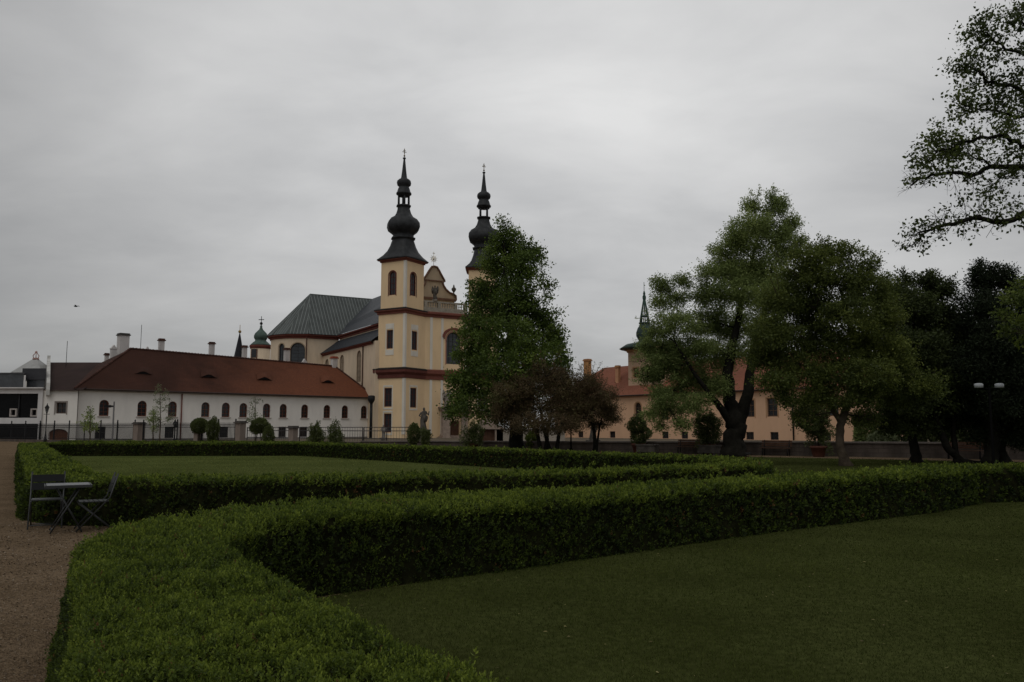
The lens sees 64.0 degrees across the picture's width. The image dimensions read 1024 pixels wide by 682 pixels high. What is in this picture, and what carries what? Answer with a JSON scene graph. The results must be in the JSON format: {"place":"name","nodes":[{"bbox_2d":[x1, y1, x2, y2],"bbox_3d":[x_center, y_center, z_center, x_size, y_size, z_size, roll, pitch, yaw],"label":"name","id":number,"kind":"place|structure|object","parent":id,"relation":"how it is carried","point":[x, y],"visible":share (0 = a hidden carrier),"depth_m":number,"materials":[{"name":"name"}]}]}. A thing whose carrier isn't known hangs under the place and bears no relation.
{"place":"outdoors","nodes":[
{"label":"outdoors","id":0,"kind":"place"},
{"bbox_2d":[234,330,241,356],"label":"slender black spire","id":1,"kind":"structure","parent":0,"point":[238,351],"depth_m":172.28,"materials":[{"name":"paint"}]},
{"bbox_2d":[68,455,534,476],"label":"lawn","id":2,"kind":"structure","parent":0,"point":[153,463],"depth_m":34.04,"materials":[{"name":"plant"}]},
{"bbox_2d":[13,440,775,525],"bbox_3d":[-9.532,4.690,32.851,17.946,1.087,41.549,4,-7,-31],"label":"hedge","id":3,"kind":"object","parent":2,"relation":"on","point":[136,497],"visible":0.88,"depth_m":15.36,"materials":[{"name":"green plant"}]},
{"bbox_2d":[11,436,967,441],"bbox_3d":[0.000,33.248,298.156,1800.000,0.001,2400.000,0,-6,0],"label":"ground","id":4,"kind":"structure","parent":0,"point":[456,439],"depth_m":112.15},
{"bbox_2d":[0,421,40,441],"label":"iron fence","id":5,"kind":"object","parent":4,"relation":"on","point":[23,439],"visible":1,"depth_m":94.85,"materials":[{"name":"black metal"}]},
{"bbox_2d":[0,368,45,438],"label":"modern glass building","id":6,"kind":"structure","parent":4,"relation":"on","point":[20,403],"depth_m":99.45,"materials":[{"name":"white paint"}]},
{"bbox_2d":[9,408,17,416],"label":"window frame","id":7,"kind":"structure","parent":6,"relation":"in","point":[16,410],"depth_m":98.96,"materials":[{"name":"paint"}]},
{"bbox_2d":[30,408,36,416],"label":"window frame","id":8,"kind":"structure","parent":6,"relation":"in","point":[31,411],"depth_m":98.94,"materials":[{"name":"paint"}]},
{"bbox_2d":[11,351,46,422],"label":"pyramid roof pavilion","id":9,"kind":"structure","parent":4,"relation":"on","point":[35,363],"depth_m":111.25,"materials":[{"name":"metal"}]},
{"bbox_2d":[41,341,100,439],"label":"side wing","id":10,"kind":"structure","parent":4,"relation":"on","point":[60,392],"depth_m":99.11,"materials":[{"name":"white paint"}]},
{"bbox_2d":[49,429,67,439],"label":"door","id":11,"kind":"structure","parent":10,"relation":"in","point":[58,429],"depth_m":98.74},
{"bbox_2d":[54,401,67,414],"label":"window","id":12,"kind":"structure","parent":10,"relation":"in","point":[62,406],"depth_m":99.14,"materials":[{"name":"glass"}]},
{"bbox_2d":[38,420,135,441],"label":"iron fence","id":13,"kind":"object","parent":4,"relation":"on","point":[119,428],"visible":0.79,"depth_m":87.89,"materials":[{"name":"black metal"}]},
{"bbox_2d":[132,422,145,440],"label":"stone pillar","id":14,"kind":"structure","parent":4,"relation":"on","point":[137,430],"depth_m":81.57,"materials":[{"name":"beige stone"}]},
{"bbox_2d":[142,419,192,440],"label":"iron fence","id":15,"kind":"object","parent":4,"relation":"on","point":[174,428],"visible":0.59,"depth_m":79.11,"materials":[{"name":"black metal"}]},
{"bbox_2d":[192,432,204,440],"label":"stone pillar","id":16,"kind":"structure","parent":4,"relation":"on","point":[195,436],"depth_m":76.35,"materials":[{"name":"stone"}]},
{"bbox_2d":[44,325,374,440],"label":"white long building","id":17,"kind":"structure","parent":4,"relation":"on","point":[126,379],"depth_m":114.68,"materials":[{"name":"paint"}]},
{"bbox_2d":[95,427,104,438],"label":"window","id":18,"kind":"structure","parent":17,"relation":"in","point":[98,433],"depth_m":101.40,"materials":[{"name":"glass"}]},
{"bbox_2d":[98,400,109,416],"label":"window","id":19,"kind":"structure","parent":17,"relation":"in","point":[103,410],"depth_m":101.97,"materials":[{"name":"glass"}]},
{"bbox_2d":[136,401,145,416],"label":"window","id":20,"kind":"structure","parent":17,"relation":"in","point":[141,411],"depth_m":105.20,"materials":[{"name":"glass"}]},
{"bbox_2d":[165,427,173,437],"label":"window","id":21,"kind":"structure","parent":17,"relation":"in","point":[168,430],"depth_m":107.47,"materials":[{"name":"glass"}]},
{"bbox_2d":[168,401,177,417],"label":"window","id":22,"kind":"structure","parent":17,"relation":"in","point":[172,404],"depth_m":107.98,"materials":[{"name":"glass"}]},
{"bbox_2d":[200,402,210,417],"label":"window","id":23,"kind":"structure","parent":17,"relation":"in","point":[205,406],"depth_m":111.07,"materials":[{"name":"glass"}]},
{"bbox_2d":[220,427,227,437],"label":"window","id":24,"kind":"structure","parent":17,"relation":"in","point":[221,428],"depth_m":112.63,"materials":[{"name":"glass"}]},
{"bbox_2d":[221,403,230,417],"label":"window","id":25,"kind":"structure","parent":17,"relation":"in","point":[225,407],"depth_m":113.07,"materials":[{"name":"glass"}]},
{"bbox_2d":[238,403,247,417],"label":"window","id":26,"kind":"structure","parent":17,"relation":"in","point":[243,408],"depth_m":114.85,"materials":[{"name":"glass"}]},
{"bbox_2d":[263,404,271,418],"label":"window","id":27,"kind":"structure","parent":17,"relation":"in","point":[266,408],"depth_m":117.37,"materials":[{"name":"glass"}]},
{"bbox_2d":[278,428,285,436],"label":"window","id":28,"kind":"structure","parent":17,"relation":"in","point":[283,432],"depth_m":118.90,"materials":[{"name":"glass"}]},
{"bbox_2d":[279,404,287,418],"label":"window","id":29,"kind":"structure","parent":17,"relation":"in","point":[283,407],"depth_m":119.13,"materials":[{"name":"glass"}]},
{"bbox_2d":[300,428,306,436],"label":"window","id":30,"kind":"structure","parent":17,"relation":"in","point":[302,433],"depth_m":121.24,"materials":[{"name":"glass"}]},
{"bbox_2d":[300,404,308,418],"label":"window","id":31,"kind":"structure","parent":17,"relation":"in","point":[304,409],"depth_m":121.63,"materials":[{"name":"glass"}]},
{"bbox_2d":[323,405,330,418],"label":"window","id":32,"kind":"structure","parent":17,"relation":"in","point":[326,408],"depth_m":124.30,"materials":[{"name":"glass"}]},
{"bbox_2d":[341,405,348,418],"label":"window","id":33,"kind":"structure","parent":17,"relation":"in","point":[344,409],"depth_m":126.54,"materials":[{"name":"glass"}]},
{"bbox_2d":[361,406,366,418],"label":"window","id":34,"kind":"structure","parent":17,"relation":"in","point":[363,410],"depth_m":129.02,"materials":[{"name":"glass"}]},
{"bbox_2d":[200,419,236,440],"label":"iron fence","id":35,"kind":"object","parent":4,"relation":"on","point":[219,436],"visible":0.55,"depth_m":74.38,"materials":[{"name":"black metal"}]},
{"bbox_2d":[233,421,247,440],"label":"stone pillar","id":36,"kind":"structure","parent":4,"relation":"on","point":[240,430],"depth_m":73.06,"materials":[{"name":"beige stone"}]},
{"bbox_2d":[246,397,264,439],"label":"young tree","id":37,"kind":"object","parent":4,"relation":"on","point":[254,416],"visible":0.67,"depth_m":74.69,"materials":[{"name":"green plant"}]},
{"bbox_2d":[249,316,270,359],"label":"green domed turret","id":38,"kind":"object","parent":4,"relation":"on","point":[260,346],"visible":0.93,"depth_m":164.52,"materials":[{"name":"paint"}]},
{"bbox_2d":[251,349,257,357],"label":"window","id":39,"kind":"structure","parent":38,"relation":"in","point":[253,351],"depth_m":163.75,"materials":[{"name":"glass"}]},
{"bbox_2d":[245,427,288,441],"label":"railing","id":40,"kind":"object","parent":4,"relation":"on","point":[279,430],"visible":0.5,"depth_m":71.00,"materials":[{"name":"grey metal"}]},
{"bbox_2d":[287,426,298,441],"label":"stone pillar","id":41,"kind":"structure","parent":4,"relation":"on","point":[292,433],"depth_m":69.26,"materials":[{"name":"stone"}]},
{"bbox_2d":[299,427,362,443],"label":"railing","id":42,"kind":"object","parent":4,"relation":"on","point":[347,430],"visible":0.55,"depth_m":66.23,"materials":[{"name":"grey metal"}]},
{"bbox_2d":[267,149,498,437],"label":"church","id":43,"kind":"structure","parent":4,"relation":"on","point":[394,359],"depth_m":130.75,"materials":[{"name":"paint"}]},
{"bbox_2d":[431,286,438,300],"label":"statue","id":44,"kind":"object","parent":43,"relation":"on","point":[434,290],"visible":1,"depth_m":132.26,"materials":[{"name":"stone"}]},
{"bbox_2d":[450,421,458,434],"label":"door","id":45,"kind":"structure","parent":43,"relation":"in","point":[454,429],"depth_m":131.88,"materials":[{"name":"brown wood"}]},
{"bbox_2d":[380,425,385,440],"bbox_3d":[-10.199,7.408,65.004,0.527,1.523,0.500,0,-6,0],"label":"statue","id":46,"kind":"object","parent":4,"relation":"on","point":[383,432],"visible":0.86,"depth_m":64.91,"materials":[{"name":"stone"}]},
{"bbox_2d":[362,427,408,444],"bbox_3d":[-9.762,7.524,63.844,4.963,1.648,0.400,-4,-7,33],"label":"railing","id":47,"kind":"object","parent":4,"relation":"on","point":[374,438],"visible":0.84,"depth_m":63.96,"materials":[{"name":"grey metal"}]},
{"bbox_2d":[417,408,430,440],"bbox_3d":[-6.779,6.513,62.798,1.020,2.836,1.020,0,-6,0],"label":"statue","id":48,"kind":"object","parent":4,"relation":"on","point":[424,417],"visible":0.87,"depth_m":62.71,"materials":[{"name":"stone"}]},
{"bbox_2d":[442,390,450,437],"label":"statue","id":49,"kind":"object","parent":4,"relation":"on","point":[446,429],"visible":0.48,"depth_m":127.90,"materials":[{"name":"stone"}]},
{"bbox_2d":[471,419,502,440],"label":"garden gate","id":50,"kind":"structure","parent":4,"relation":"on","point":[490,433],"depth_m":77.62,"materials":[{"name":"stone"}]},
{"bbox_2d":[480,429,494,440],"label":"door","id":51,"kind":"structure","parent":50,"relation":"in","point":[489,434],"depth_m":77.79,"materials":[{"name":"brown wood"}]},
{"bbox_2d":[497,429,564,440],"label":"court wall","id":52,"kind":"structure","parent":4,"relation":"on","point":[505,437],"depth_m":77.47,"materials":[{"name":"paint"}]},
{"bbox_2d":[525,431,536,448],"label":"shrub","id":53,"kind":"object","parent":4,"relation":"on","point":[529,437],"visible":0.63,"depth_m":56.26,"materials":[{"name":"green plant"}]},
{"bbox_2d":[360,441,1023,459],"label":"garden wall","id":54,"kind":"structure","parent":4,"relation":"on","point":[888,449],"depth_m":46.48,"materials":[{"name":"grey stone"}]},
{"bbox_2d":[852,424,876,441],"bbox_3d":[27.511,7.210,63.609,2.016,2.549,2.022,-5,-8,41],"label":"shrub","id":55,"kind":"object","parent":4,"relation":"on","point":[860,434],"visible":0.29,"depth_m":63.23,"materials":[{"name":"green plant"}]},
{"bbox_2d":[865,430,899,441],"bbox_3d":[26.907,7.242,59.607,2.456,1.603,2.473,0,-6,0],"label":"shrub","id":56,"kind":"object","parent":4,"relation":"on","point":[871,438],"visible":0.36,"depth_m":59.07,"materials":[{"name":"green plant"}]},
{"bbox_2d":[875,321,1017,441],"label":"dark woodland","id":57,"kind":"object","parent":4,"relation":"on","point":[933,439],"visible":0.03,"depth_m":60.75,"materials":[{"name":"green plant"}]},
{"bbox_2d":[435,213,575,448],"bbox_3d":[-0.358,-0.574,52.252,9.039,15.526,8.270,0,-6,0],"label":"tall tree","id":58,"kind":"object","parent":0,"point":[503,303],"visible":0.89,"depth_m":51.83,"materials":[{"name":"green plant"}]},
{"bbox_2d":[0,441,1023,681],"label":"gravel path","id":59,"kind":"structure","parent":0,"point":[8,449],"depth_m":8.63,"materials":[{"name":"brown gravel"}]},
{"bbox_2d":[27,471,65,529],"bbox_3d":[-7.375,2.513,12.985,0.483,0.860,0.560,3,-7,-28],"label":"folding chair","id":60,"kind":"object","parent":59,"relation":"on","point":[50,478],"visible":0.9,"depth_m":13.11,"materials":[{"name":"metal"}]},
{"bbox_2d":[43,403,49,441],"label":"street lantern","id":61,"kind":"object","parent":59,"relation":"on","point":[47,407],"visible":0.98,"depth_m":85.56,"materials":[{"name":"metal"}]},
{"bbox_2d":[0,522,106,681],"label":"gravel stones","id":62,"kind":"object","parent":59,"relation":"on","point":[34,592],"visible":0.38,"depth_m":8.16,"materials":[{"name":"brown gravel"}]},
{"bbox_2d":[44,482,91,533],"bbox_3d":[-6.740,2.523,12.403,0.624,0.710,0.624,3,-7,-30],"label":"folding table","id":63,"kind":"object","parent":59,"relation":"on","point":[79,485],"visible":1,"depth_m":12.24,"materials":[{"name":"metal"}]},
{"bbox_2d":[76,406,100,440],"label":"young tree","id":64,"kind":"object","parent":59,"relation":"on","point":[90,428],"visible":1,"depth_m":83.64,"materials":[{"name":"green plant"}]},
{"bbox_2d":[74,472,118,531],"bbox_3d":[-6.433,2.480,12.675,0.560,0.860,0.483,4,-7,-31],"label":"folding chair","id":65,"kind":"object","parent":59,"relation":"on","point":[111,486],"visible":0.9,"depth_m":12.62,"materials":[{"name":"metal"}]},
{"bbox_2d":[107,402,114,440],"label":"camera pole","id":66,"kind":"object","parent":59,"relation":"on","point":[110,406],"visible":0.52,"depth_m":82.59,"materials":[{"name":"metal"}]},
{"bbox_2d":[145,405,161,440],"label":"young tree","id":67,"kind":"object","parent":59,"relation":"on","point":[153,411],"visible":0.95,"depth_m":79.69,"materials":[{"name":"green plant"}]},
{"bbox_2d":[150,384,175,440],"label":"young tree","id":68,"kind":"object","parent":59,"relation":"on","point":[160,403],"visible":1,"depth_m":78.61,"materials":[{"name":"green plant"}]},
{"bbox_2d":[60,439,309,442],"bbox_3d":[-23.612,7.452,58.449,19.659,0.952,1.624,-1,-6,12],"label":"hedge","id":69,"kind":"object","parent":59,"relation":"on","point":[128,441],"visible":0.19,"depth_m":58.43,"materials":[{"name":"green plant"}]},
{"bbox_2d":[189,418,207,440],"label":"shrub","id":70,"kind":"object","parent":59,"relation":"on","point":[197,425],"visible":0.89,"depth_m":75.11,"materials":[{"name":"green plant"}]},
{"bbox_2d":[205,416,220,440],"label":"shrub","id":71,"kind":"object","parent":59,"relation":"on","point":[212,428],"visible":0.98,"depth_m":74.11,"materials":[{"name":"green plant"}]},
{"bbox_2d":[249,416,270,440],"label":"shrub","id":72,"kind":"object","parent":59,"relation":"on","point":[257,425],"visible":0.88,"depth_m":70.45,"materials":[{"name":"green plant"}]},
{"bbox_2d":[261,425,274,441],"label":"shrub","id":73,"kind":"object","parent":59,"relation":"on","point":[268,431],"visible":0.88,"depth_m":69.94,"materials":[{"name":"green plant"}]},
{"bbox_2d":[306,420,326,442],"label":"shrub","id":74,"kind":"object","parent":59,"relation":"on","point":[315,429],"visible":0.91,"depth_m":66.60,"materials":[{"name":"green plant"}]},
{"bbox_2d":[326,419,344,442],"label":"shrub","id":75,"kind":"object","parent":59,"relation":"on","point":[334,432],"visible":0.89,"depth_m":65.39,"materials":[{"name":"green plant"}]},
{"bbox_2d":[406,422,421,444],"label":"shrub","id":76,"kind":"object","parent":59,"relation":"on","point":[413,430],"visible":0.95,"depth_m":59.94,"materials":[{"name":"green plant"}]},
{"bbox_2d":[420,426,431,444],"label":"shrub","id":77,"kind":"object","parent":59,"relation":"on","point":[426,436],"visible":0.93,"depth_m":59.47,"materials":[{"name":"green plant"}]},
{"bbox_2d":[458,419,484,446],"bbox_3d":[-2.816,6.563,57.310,2.009,2.264,1.762,0,-6,0],"label":"shrub","id":78,"kind":"object","parent":59,"relation":"on","point":[474,436],"visible":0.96,"depth_m":57.21,"materials":[{"name":"green plant"}]},
{"bbox_2d":[624,413,652,453],"bbox_3d":[7.898,5.698,50.517,1.709,2.463,1.654,-4,-7,36],"label":"shrub","id":79,"kind":"object","parent":59,"relation":"on","point":[639,434],"visible":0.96,"depth_m":50.24,"materials":[{"name":"green plant"}]},
{"bbox_2d":[635,444,659,453],"bbox_3d":[8.225,6.559,49.712,1.320,0.580,0.700,-4,-7,33],"label":"stone trough","id":80,"kind":"object","parent":59,"relation":"on","point":[643,448],"visible":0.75,"depth_m":49.47,"materials":[{"name":"grey stone"}]},
{"bbox_2d":[675,439,700,452],"bbox_3d":[10.741,6.367,49.345,1.700,0.889,0.566,-4,-7,33],"label":"park bench","id":81,"kind":"object","parent":59,"relation":"on","point":[680,442],"visible":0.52,"depth_m":49.57,"materials":[{"name":"brown wood"}]},
{"bbox_2d":[360,524,1017,676],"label":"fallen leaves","id":82,"kind":"object","parent":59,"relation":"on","point":[766,596],"visible":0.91,"depth_m":6.80,"materials":[{"name":"plant"}]},
{"bbox_2d":[690,410,724,454],"bbox_3d":[11.467,5.298,48.074,1.967,2.741,1.984,0,-6,0],"label":"shrub","id":83,"kind":"object","parent":59,"relation":"on","point":[706,434],"visible":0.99,"depth_m":47.63,"materials":[{"name":"green plant"}]},
{"bbox_2d":[696,445,721,454],"bbox_3d":[11.441,6.332,47.580,1.320,0.580,0.700,-4,-7,33],"label":"stone trough","id":84,"kind":"object","parent":59,"relation":"on","point":[713,449],"visible":0.79,"depth_m":47.30,"materials":[{"name":"grey stone"}]},
{"bbox_2d":[760,440,791,455],"bbox_3d":[14.970,6.063,46.486,1.700,0.889,0.566,-4,-7,33],"label":"park bench","id":85,"kind":"object","parent":59,"relation":"on","point":[764,442],"visible":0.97,"depth_m":46.71,"materials":[{"name":"brown wood"}]},
{"bbox_2d":[794,404,835,456],"bbox_3d":[16.332,4.411,44.710,2.022,3.795,2.465,3,-7,-25],"label":"shrub","id":86,"kind":"object","parent":59,"relation":"on","point":[821,435],"visible":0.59,"depth_m":44.16,"materials":[{"name":"green plant"}]},
{"bbox_2d":[944,442,983,459],"bbox_3d":[22.741,5.503,41.217,1.700,0.889,0.566,-4,-7,33],"label":"park bench","id":87,"kind":"object","parent":59,"relation":"on","point":[962,444],"visible":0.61,"depth_m":41.27,"materials":[{"name":"brown wood"}]},
{"bbox_2d":[0,0,1023,428],"label":"sky","id":88,"kind":"structure","parent":0,"point":[188,172],"materials":[{"name":"grey"}]},
{"bbox_2d":[586,426,599,440],"bbox_3d":[5.893,6.779,59.617,0.980,2.236,0.980,0,-6,0],"label":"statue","id":89,"kind":"object","parent":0,"point":[591,436],"visible":0.06,"depth_m":59.47,"materials":[{"name":"stone"}]},
{"bbox_2d":[324,502,1023,681],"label":"lawn","id":90,"kind":"structure","parent":0,"point":[797,641],"depth_m":6.95,"materials":[{"name":"plant"}]},
{"bbox_2d":[44,458,1023,681],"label":"hedge","id":91,"kind":"object","parent":90,"relation":"on","point":[231,592],"visible":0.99,"depth_m":7.70,"materials":[{"name":"green plant"}]},
{"bbox_2d":[556,352,902,440],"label":"apricot long building","id":92,"kind":"structure","parent":0,"point":[767,419],"depth_m":112.99,"materials":[{"name":"paint"}]},
{"bbox_2d":[634,401,641,415],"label":"window","id":93,"kind":"structure","parent":92,"relation":"in","point":[638,406],"depth_m":124.30,"materials":[{"name":"glass"}]},
{"bbox_2d":[620,291,689,385],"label":"green spired tower","id":94,"kind":"structure","parent":92,"relation":"on","point":[628,349],"depth_m":127.29,"materials":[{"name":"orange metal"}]},
{"bbox_2d":[632,366,639,378],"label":"window","id":95,"kind":"structure","parent":94,"relation":"in","point":[637,366],"depth_m":126.99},
{"bbox_2d":[682,432,687,438],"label":"window","id":96,"kind":"structure","parent":92,"relation":"in","point":[685,436],"depth_m":116.71,"materials":[{"name":"glass"}]},
{"bbox_2d":[747,432,753,439],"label":"window","id":97,"kind":"structure","parent":92,"relation":"in","point":[750,435],"depth_m":108.14,"materials":[{"name":"glass"}]},
{"bbox_2d":[748,398,755,417],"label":"window","id":98,"kind":"structure","parent":92,"relation":"in","point":[752,411],"depth_m":108.18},
{"bbox_2d":[765,397,778,416],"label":"window","id":99,"kind":"structure","parent":92,"relation":"in","point":[773,411],"depth_m":105.91,"materials":[{"name":"black glass"}]},
{"bbox_2d":[771,432,778,439],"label":"window","id":100,"kind":"structure","parent":92,"relation":"in","point":[774,435],"depth_m":105.24,"materials":[{"name":"glass"}]},
{"bbox_2d":[704,455,1022,474],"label":"lawn","id":101,"kind":"structure","parent":0,"point":[813,462],"depth_m":35.96,"materials":[{"name":"plant"}]},
{"bbox_2d":[476,348,603,449],"bbox_3d":[1.690,3.526,48.250,7.626,6.494,5.814,0,-6,0],"label":"purple tree","id":102,"kind":"object","parent":101,"relation":"on","point":[519,398],"visible":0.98,"depth_m":48.17,"materials":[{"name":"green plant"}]},
{"bbox_2d":[570,431,572,450],"bbox_3d":[3.609,5.930,50.154,0.664,1.924,0.224,0,-6,0],"label":"twin lamp","id":103,"kind":"object","parent":101,"relation":"on","point":[571,441],"visible":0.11,"depth_m":50.10,"materials":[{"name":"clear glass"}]},
{"bbox_2d":[564,362,626,451],"bbox_3d":[4.787,3.999,49.199,4.512,5.700,4.567,0,-6,0],"label":"purple tree","id":104,"kind":"object","parent":101,"relation":"on","point":[607,412],"visible":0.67,"depth_m":49.26,"materials":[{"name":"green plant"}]},
{"bbox_2d":[629,184,810,456],"bbox_3d":[11.889,-1.171,46.755,10.818,15.974,6.558,0,-6,0],"label":"forked tree","id":105,"kind":"object","parent":101,"relation":"on","point":[734,274],"visible":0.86,"depth_m":45.92,"materials":[{"name":"green plant"}]},
{"bbox_2d":[733,233,952,465],"bbox_3d":[13.690,0.319,34.212,8.638,10.013,5.038,0,-6,0],"label":"leaning oak","id":106,"kind":"object","parent":101,"relation":"on","point":[867,370],"visible":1,"depth_m":33.59,"materials":[{"name":"green plant"}]},
{"bbox_2d":[860,265,979,462],"bbox_3d":[18.904,1.102,37.668,6.285,9.254,6.666,0,-6,0],"label":"dark tree","id":107,"kind":"object","parent":101,"relation":"on","point":[929,307],"visible":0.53,"depth_m":36.84,"materials":[{"name":"green plant"}]},
{"bbox_2d":[890,355,981,463],"bbox_3d":[18.533,3.102,35.852,4.427,4.969,2.685,0,-6,0],"label":"leaning tree","id":108,"kind":"object","parent":101,"relation":"on","point":[953,450],"visible":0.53,"depth_m":35.75,"materials":[{"name":"green plant"}]},
{"bbox_2d":[940,256,1023,463],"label":"black yew","id":109,"kind":"object","parent":101,"relation":"on","point":[995,359],"visible":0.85,"depth_m":35.40,"materials":[{"name":"green plant"}]},
{"bbox_2d":[974,383,1003,463],"bbox_3d":[18.046,3.211,30.833,1.096,3.250,0.316,0,-6,0],"label":"twin lamp","id":110,"kind":"object","parent":101,"relation":"on","point":[996,385],"visible":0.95,"depth_m":30.85,"materials":[{"name":"black metal"}]},
{"bbox_2d":[987,274,1023,353],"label":"fresh green tree","id":111,"kind":"object","parent":101,"relation":"on","point":[1016,294],"visible":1,"depth_m":29.36,"materials":[{"name":"green plant"}]},
{"bbox_2d":[892,0,1023,256],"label":"overhanging tree","id":112,"kind":"object","parent":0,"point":[952,151],"visible":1,"depth_m":15.40,"materials":[{"name":"green plant"}]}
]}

